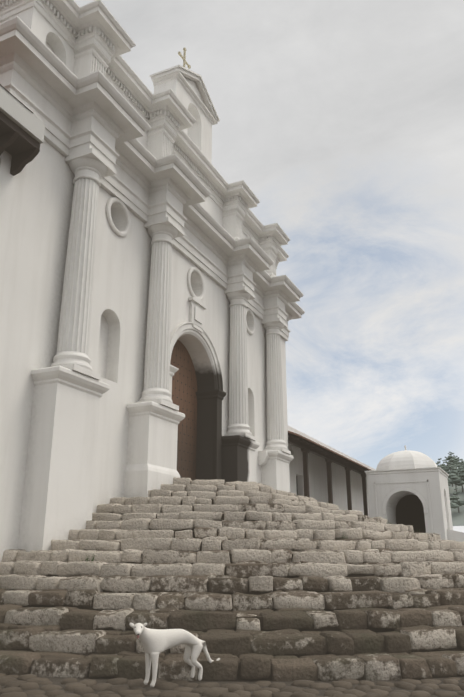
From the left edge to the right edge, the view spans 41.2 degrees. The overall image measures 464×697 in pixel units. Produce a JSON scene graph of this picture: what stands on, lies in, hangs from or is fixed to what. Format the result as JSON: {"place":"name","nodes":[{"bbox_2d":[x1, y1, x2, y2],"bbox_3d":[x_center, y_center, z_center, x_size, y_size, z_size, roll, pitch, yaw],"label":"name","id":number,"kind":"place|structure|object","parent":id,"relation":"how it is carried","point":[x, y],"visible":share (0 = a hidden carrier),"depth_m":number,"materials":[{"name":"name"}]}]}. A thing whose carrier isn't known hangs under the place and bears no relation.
{"place":"outdoors","nodes":[
{"label":"outdoors","id":0,"kind":"place"},
{"bbox_2d":[0,140,287,561],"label":"facade wall","id":1,"kind":"structure","parent":0,"point":[36,195],"depth_m":13.73,"materials":[{"name":"white paint"}]},
{"bbox_2d":[1,675,463,696],"bbox_3d":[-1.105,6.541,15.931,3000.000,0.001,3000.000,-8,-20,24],"label":"cobblestones","id":2,"kind":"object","parent":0,"point":[56,680],"depth_m":6.24,"materials":[{"name":"grey stone"}]},
{"bbox_2d":[0,0,304,551],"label":"facade trim","id":3,"kind":"structure","parent":2,"relation":"on","point":[100,110],"depth_m":14.84,"materials":[{"name":"white paint"}]},
{"bbox_2d":[0,84,32,112],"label":"roof","id":4,"kind":"structure","parent":3,"relation":"attached to","point":[16,98],"depth_m":11.41,"materials":[{"name":"tile"}]},
{"bbox_2d":[0,111,39,175],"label":"soffit","id":5,"kind":"structure","parent":3,"relation":"attached to","point":[21,146],"depth_m":11.77,"materials":[{"name":"brown wood"}]},
{"bbox_2d":[0,85,45,143],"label":"fascia","id":6,"kind":"structure","parent":5,"relation":"on","point":[20,115],"depth_m":11.50,"materials":[{"name":"white paint"}]},
{"bbox_2d":[0,7,246,238],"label":"wall","id":7,"kind":"structure","parent":3,"relation":"on","point":[36,22],"depth_m":14.43,"materials":[{"name":"white paint"}]},
{"bbox_2d":[154,79,211,163],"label":"bell gable","id":8,"kind":"structure","parent":3,"relation":"on","point":[199,132],"depth_m":21.02,"materials":[{"name":"white paint"}]},
{"bbox_2d":[170,340,196,480],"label":"door leaves","id":9,"kind":"object","parent":3,"relation":"attached to","point":[187,406],"depth_m":18.34,"materials":[{"name":"brown wood"}]},
{"bbox_2d":[172,345,194,479],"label":"door studs","id":10,"kind":"object","parent":9,"relation":"attached to","point":[183,408],"depth_m":18.25,"materials":[{"name":"brown metal"}]},
{"bbox_2d":[149,65,219,124],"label":"pediment","id":11,"kind":"structure","parent":3,"relation":"on","point":[192,84],"depth_m":20.70,"materials":[{"name":"white paint"}]},
{"bbox_2d":[178,47,190,68],"bbox_3d":[-1.667,-9.837,21.562,0.080,1.595,0.770,-8,-20,24],"label":"cross","id":12,"kind":"object","parent":11,"relation":"attached to","point":[183,57],"visible":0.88,"depth_m":21.66,"materials":[{"name":"gold metal"}]},
{"bbox_2d":[129,623,219,686],"bbox_3d":[-0.583,3.020,6.172,1.111,0.579,0.292,17,-25,-42],"label":"dog","id":13,"kind":"object","parent":2,"relation":"on","point":[155,642],"visible":0.98,"depth_m":6.09},
{"bbox_2d":[0,477,463,680],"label":"stone steps","id":14,"kind":"structure","parent":2,"relation":"on","point":[170,572],"depth_m":8.55,"materials":[{"name":"grey stone"}]},
{"bbox_2d":[81,516,419,560],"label":"stones","id":15,"kind":"object","parent":14,"relation":"on","point":[94,555],"visible":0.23,"depth_m":9.88,"materials":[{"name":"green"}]},
{"bbox_2d":[0,672,463,696],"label":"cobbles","id":16,"kind":"object","parent":2,"relation":"on","point":[13,685],"visible":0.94,"depth_m":5.86,"materials":[{"name":"grey stone"}]},
{"bbox_2d":[24,481,463,679],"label":"step stones","id":17,"kind":"object","parent":2,"relation":"on","point":[375,630],"visible":0.02,"depth_m":8.25,"materials":[{"name":"grey stone"}]},
{"bbox_2d":[447,529,463,541],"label":"parapet","id":18,"kind":"structure","parent":2,"relation":"on","point":[455,535],"depth_m":31.09,"materials":[{"name":"white paint"}]},
{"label":"terrace","id":19,"kind":"structure","parent":2,"relation":"on","visible":0},
{"bbox_2d":[288,434,367,515],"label":"wooden posts","id":20,"kind":"object","parent":19,"relation":"on","point":[307,448],"visible":0.44,"depth_m":29.25,"materials":[{"name":"brown wood"}]},
{"bbox_2d":[288,431,370,470],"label":"corridor tiles","id":21,"kind":"object","parent":20,"relation":"on","point":[323,448],"visible":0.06,"depth_m":27.69,"materials":[{"name":"brown tile"}]},
{"bbox_2d":[74,0,463,532],"label":"sky","id":22,"kind":"structure","parent":0,"point":[344,119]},
{"bbox_2d":[288,426,375,515],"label":"corridor wall","id":23,"kind":"structure","parent":0,"point":[318,486],"depth_m":35.72,"materials":[{"name":"white paint"}]},
{"bbox_2d":[366,472,452,539],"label":"chapel","id":24,"kind":"structure","parent":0,"point":[440,503],"depth_m":32.30,"materials":[{"name":"white paint"}]},
{"bbox_2d":[364,445,448,532],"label":"chapel trim","id":25,"kind":"structure","parent":24,"relation":"attached to","point":[405,461],"depth_m":32.51,"materials":[{"name":"white paint"}]},
{"bbox_2d":[436,452,463,512],"bbox_3d":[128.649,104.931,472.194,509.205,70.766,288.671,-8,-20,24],"label":"tree","id":26,"kind":"object","parent":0,"point":[455,476],"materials":[{"name":"green plant"}]},
{"bbox_2d":[448,478,463,525],"bbox_3d":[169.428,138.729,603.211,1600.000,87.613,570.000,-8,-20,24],"label":"hills","id":27,"kind":"structure","parent":0,"point":[457,519],"depth_m":337.17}
]}

